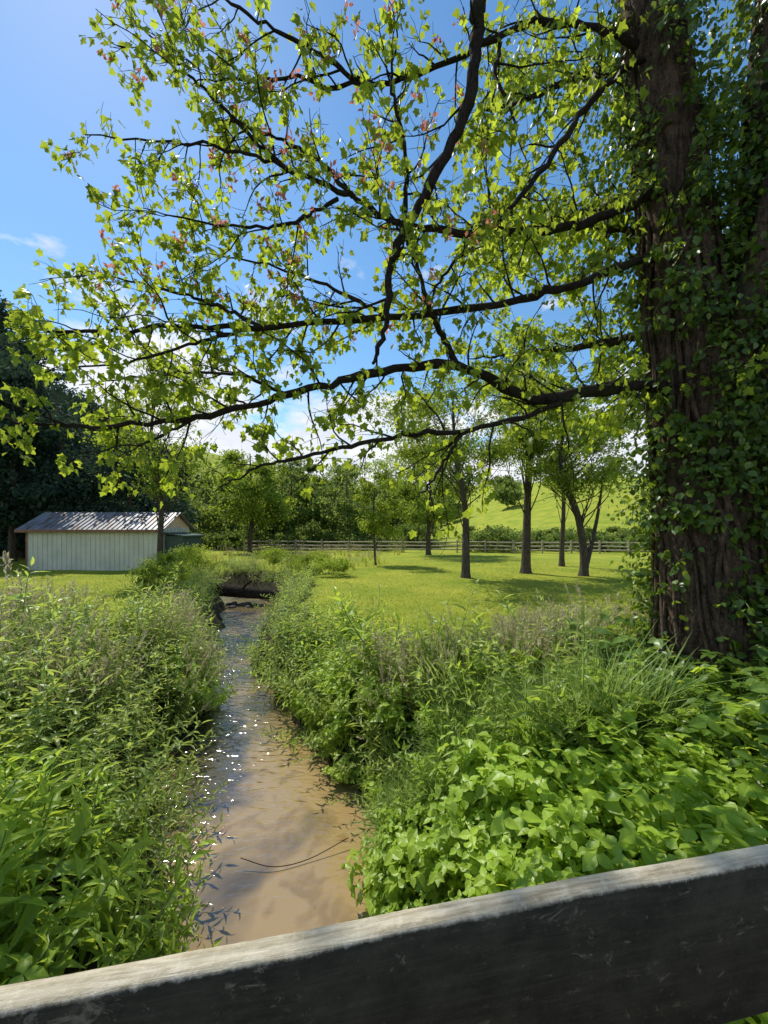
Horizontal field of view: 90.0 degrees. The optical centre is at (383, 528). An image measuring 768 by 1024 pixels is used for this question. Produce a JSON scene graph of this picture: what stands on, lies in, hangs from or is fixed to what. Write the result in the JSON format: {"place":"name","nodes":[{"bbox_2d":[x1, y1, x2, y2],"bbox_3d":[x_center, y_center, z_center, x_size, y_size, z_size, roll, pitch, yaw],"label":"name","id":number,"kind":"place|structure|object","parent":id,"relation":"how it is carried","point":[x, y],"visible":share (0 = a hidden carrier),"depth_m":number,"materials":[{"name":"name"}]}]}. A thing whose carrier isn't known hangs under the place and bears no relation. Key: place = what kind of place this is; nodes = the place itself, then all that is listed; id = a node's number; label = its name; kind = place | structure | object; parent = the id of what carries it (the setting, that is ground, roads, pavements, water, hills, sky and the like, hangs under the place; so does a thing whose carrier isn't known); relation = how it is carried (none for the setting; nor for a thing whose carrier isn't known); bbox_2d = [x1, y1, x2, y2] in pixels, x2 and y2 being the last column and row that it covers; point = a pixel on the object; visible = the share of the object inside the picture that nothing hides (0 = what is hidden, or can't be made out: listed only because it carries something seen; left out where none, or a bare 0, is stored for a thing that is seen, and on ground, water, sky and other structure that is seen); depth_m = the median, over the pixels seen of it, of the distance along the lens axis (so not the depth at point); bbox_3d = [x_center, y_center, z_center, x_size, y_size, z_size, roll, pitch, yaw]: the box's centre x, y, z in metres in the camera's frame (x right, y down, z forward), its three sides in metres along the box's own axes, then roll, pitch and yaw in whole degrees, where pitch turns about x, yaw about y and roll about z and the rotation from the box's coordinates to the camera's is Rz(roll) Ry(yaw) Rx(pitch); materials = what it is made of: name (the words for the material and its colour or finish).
{"place":"outdoors","nodes":[
{"label":"outdoors","id":0,"kind":"place"},
{"bbox_2d":[150,596,380,954],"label":"stream water","id":1,"kind":"structure","parent":0,"point":[271,804],"depth_m":5.25,"materials":[{"name":"brown liquid"}]},
{"bbox_2d":[226,601,266,607],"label":"stream rocks","id":2,"kind":"object","parent":1,"relation":"in","point":[246,604],"visible":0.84,"depth_m":19.93,"materials":[{"name":"grey stone"}]},
{"bbox_2d":[240,838,347,866],"bbox_3d":[-1.058,3.937,4.627,1.289,0.084,0.158,0,0,-14],"label":"twig in stream","id":3,"kind":"object","parent":1,"relation":"on","point":[294,863],"visible":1,"depth_m":4.55,"materials":[{"name":"brown wood"}]},
{"bbox_2d":[0,436,650,977],"bbox_3d":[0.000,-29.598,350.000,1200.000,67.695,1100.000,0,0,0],"label":"ground","id":4,"kind":"structure","parent":0,"point":[546,516],"depth_m":19.48,"materials":[{"name":"green plant"}]},
{"bbox_2d":[0,554,8,571],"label":"wooden fence","id":5,"kind":"object","parent":4,"relation":"on","point":[4,564],"visible":0.56,"depth_m":23.12,"materials":[{"name":"grey wood"}]},
{"bbox_2d":[0,290,213,560],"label":"hillside forest","id":6,"kind":"object","parent":4,"relation":"on","point":[32,491],"visible":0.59,"depth_m":30.27,"materials":[{"name":"green plant"}]},
{"bbox_2d":[14,512,204,570],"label":"shed","id":7,"kind":"structure","parent":4,"relation":"on","point":[107,541],"depth_m":24.00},
{"bbox_2d":[0,737,221,985],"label":"milkweed plants","id":8,"kind":"object","parent":4,"relation":"on","point":[22,909],"visible":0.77,"depth_m":2.70,"materials":[{"name":"green plant"}]},
{"bbox_2d":[0,593,237,984],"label":"broadleaf weeds","id":9,"kind":"object","parent":4,"relation":"on","point":[26,961],"visible":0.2,"depth_m":3.92,"materials":[{"name":"green plant"}]},
{"bbox_2d":[0,550,245,739],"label":"seeding grass","id":10,"kind":"structure","parent":4,"relation":"on","point":[8,592],"depth_m":6.61,"materials":[{"name":"green plant"}]},
{"bbox_2d":[72,338,219,559],"bbox_3d":[-12.288,-3.899,20.684,7.099,13.396,6.554,0,0,-37],"label":"shade tree","id":11,"kind":"object","parent":4,"relation":"on","point":[154,474],"visible":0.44,"depth_m":20.61,"materials":[{"name":"green plant"}]},
{"bbox_2d":[196,580,283,599],"bbox_3d":[-7.609,3.185,20.444,5.309,1.069,0.738,0,0,10],"label":"fallen log","id":12,"kind":"object","parent":4,"relation":"on","point":[227,590],"visible":0.69,"depth_m":20.20,"materials":[{"name":"brown wood"}]},
{"bbox_2d":[123,542,358,595],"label":"streamside shrubs","id":13,"kind":"object","parent":4,"relation":"on","point":[154,569],"visible":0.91,"depth_m":20.57,"materials":[{"name":"green plant"}]},
{"bbox_2d":[117,551,374,694],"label":"stream bank weeds","id":14,"kind":"object","parent":4,"relation":"on","point":[206,579],"visible":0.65,"depth_m":13.07,"materials":[{"name":"green plant"}]},
{"bbox_2d":[194,446,301,551],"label":"shade tree","id":15,"kind":"object","parent":4,"relation":"on","point":[265,510],"visible":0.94,"depth_m":41.49,"materials":[{"name":"green plant"}]},
{"bbox_2d":[56,680,462,969],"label":"tall grass","id":16,"kind":"structure","parent":4,"relation":"on","point":[200,809],"depth_m":5.21,"materials":[{"name":"green plant"}]},
{"bbox_2d":[21,557,516,769],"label":"tall grass","id":17,"kind":"structure","parent":4,"relation":"on","point":[273,623],"depth_m":10.93,"materials":[{"name":"green plant"}]},
{"bbox_2d":[208,542,405,577],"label":"meadow grass","id":18,"kind":"structure","parent":4,"relation":"on","point":[231,552],"depth_m":35.10,"materials":[{"name":"green plant"}]},
{"bbox_2d":[0,556,726,961],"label":"stream bank weeds","id":19,"kind":"object","parent":4,"relation":"on","point":[102,740],"visible":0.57,"depth_m":5.19,"materials":[{"name":"green plant"}]},
{"bbox_2d":[349,459,409,564],"bbox_3d":[-0.354,-1.139,27.770,4.623,7.931,4.279,0,0,0],"label":"shade tree","id":20,"kind":"object","parent":4,"relation":"on","point":[373,525],"visible":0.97,"depth_m":27.53,"materials":[{"name":"green plant"}]},
{"bbox_2d":[0,0,767,683],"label":"maple tree","id":21,"kind":"object","parent":4,"relation":"on","point":[498,230],"visible":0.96,"depth_m":5.00,"materials":[{"name":"green plant"}]},
{"bbox_2d":[139,447,628,546],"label":"distant trees","id":22,"kind":"object","parent":4,"relation":"on","point":[328,506],"visible":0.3,"depth_m":55.43,"materials":[{"name":"green plant"}]},
{"bbox_2d":[189,519,650,551],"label":"hedgerow","id":23,"kind":"object","parent":4,"relation":"on","point":[232,537],"visible":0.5,"depth_m":46.80,"materials":[{"name":"green plant"}]},
{"bbox_2d":[367,436,474,554],"bbox_3d":[3.940,-3.771,38.252,11.343,13.138,10.985,0,0,0],"label":"shade tree","id":24,"kind":"object","parent":4,"relation":"on","point":[412,489],"visible":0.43,"depth_m":37.79,"materials":[{"name":"green plant"}]},
{"bbox_2d":[250,586,605,832],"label":"milkweed plants","id":25,"kind":"object","parent":4,"relation":"on","point":[342,614],"visible":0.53,"depth_m":6.39,"materials":[{"name":"green plant"}]},
{"bbox_2d":[243,539,650,553],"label":"wooden fence","id":26,"kind":"object","parent":4,"relation":"on","point":[456,545],"visible":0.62,"depth_m":42.06,"materials":[{"name":"brown wood"}]},
{"bbox_2d":[351,348,561,577],"bbox_3d":[3.684,-3.703,20.376,10.790,12.990,10.158,0,0,0],"label":"shade tree","id":27,"kind":"object","parent":4,"relation":"on","point":[462,490],"visible":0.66,"depth_m":20.24,"materials":[{"name":"green plant"}]},
{"bbox_2d":[279,605,767,1023],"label":"broadleaf weeds","id":28,"kind":"object","parent":4,"relation":"on","point":[618,810],"visible":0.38,"depth_m":3.51,"materials":[{"name":"green plant"}]},
{"bbox_2d":[462,298,591,573],"bbox_3d":[8.307,-4.515,22.215,6.722,14.625,7.766,0,0,0],"label":"shade tree","id":29,"kind":"object","parent":4,"relation":"on","point":[525,567],"visible":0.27,"depth_m":21.99,"materials":[{"name":"green plant"}]},
{"bbox_2d":[331,594,757,868],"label":"tall grass","id":30,"kind":"structure","parent":4,"relation":"on","point":[604,688],"depth_m":4.61,"materials":[{"name":"green plant"}]},
{"bbox_2d":[523,397,611,566],"bbox_3d":[12.863,-4.043,26.836,6.124,13.740,6.932,0,0,-38],"label":"shade tree","id":31,"kind":"object","parent":4,"relation":"on","point":[562,541],"visible":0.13,"depth_m":26.84,"materials":[{"name":"green plant"}]},
{"bbox_2d":[502,377,648,576],"bbox_3d":[10.500,-2.968,20.738,8.005,11.535,6.755,0,0,13],"label":"shade tree","id":32,"kind":"object","parent":4,"relation":"on","point":[593,477],"visible":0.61,"depth_m":20.54,"materials":[{"name":"green plant"}]},
{"bbox_2d":[542,613,767,804],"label":"broadleaf weeds","id":33,"kind":"object","parent":4,"relation":"on","point":[757,689],"visible":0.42,"depth_m":4.31,"materials":[{"name":"green plant"}]},
{"bbox_2d":[573,0,767,690],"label":"ivy vine","id":34,"kind":"object","parent":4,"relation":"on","point":[719,117],"visible":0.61,"depth_m":5.06,"materials":[{"name":"green plant"}]},
{"bbox_2d":[0,560,650,637],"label":"lawn grass","id":35,"kind":"structure","parent":0,"point":[399,600],"depth_m":16.64,"materials":[{"name":"green plant"}]},
{"bbox_2d":[0,0,754,488],"label":"sky","id":36,"kind":"structure","parent":0,"point":[51,83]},
{"bbox_2d":[348,580,649,750],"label":"seeding grass","id":37,"kind":"structure","parent":0,"point":[561,614],"depth_m":6.25,"materials":[{"name":"green plant"}]},
{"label":"bridge deck","id":38,"kind":"structure","parent":0,"visible":0},
{"bbox_2d":[0,844,767,1023],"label":"bridge railing","id":39,"kind":"object","parent":38,"relation":"on","point":[683,941],"visible":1,"depth_m":0.60,"materials":[{"name":"grey wood"}]}
]}

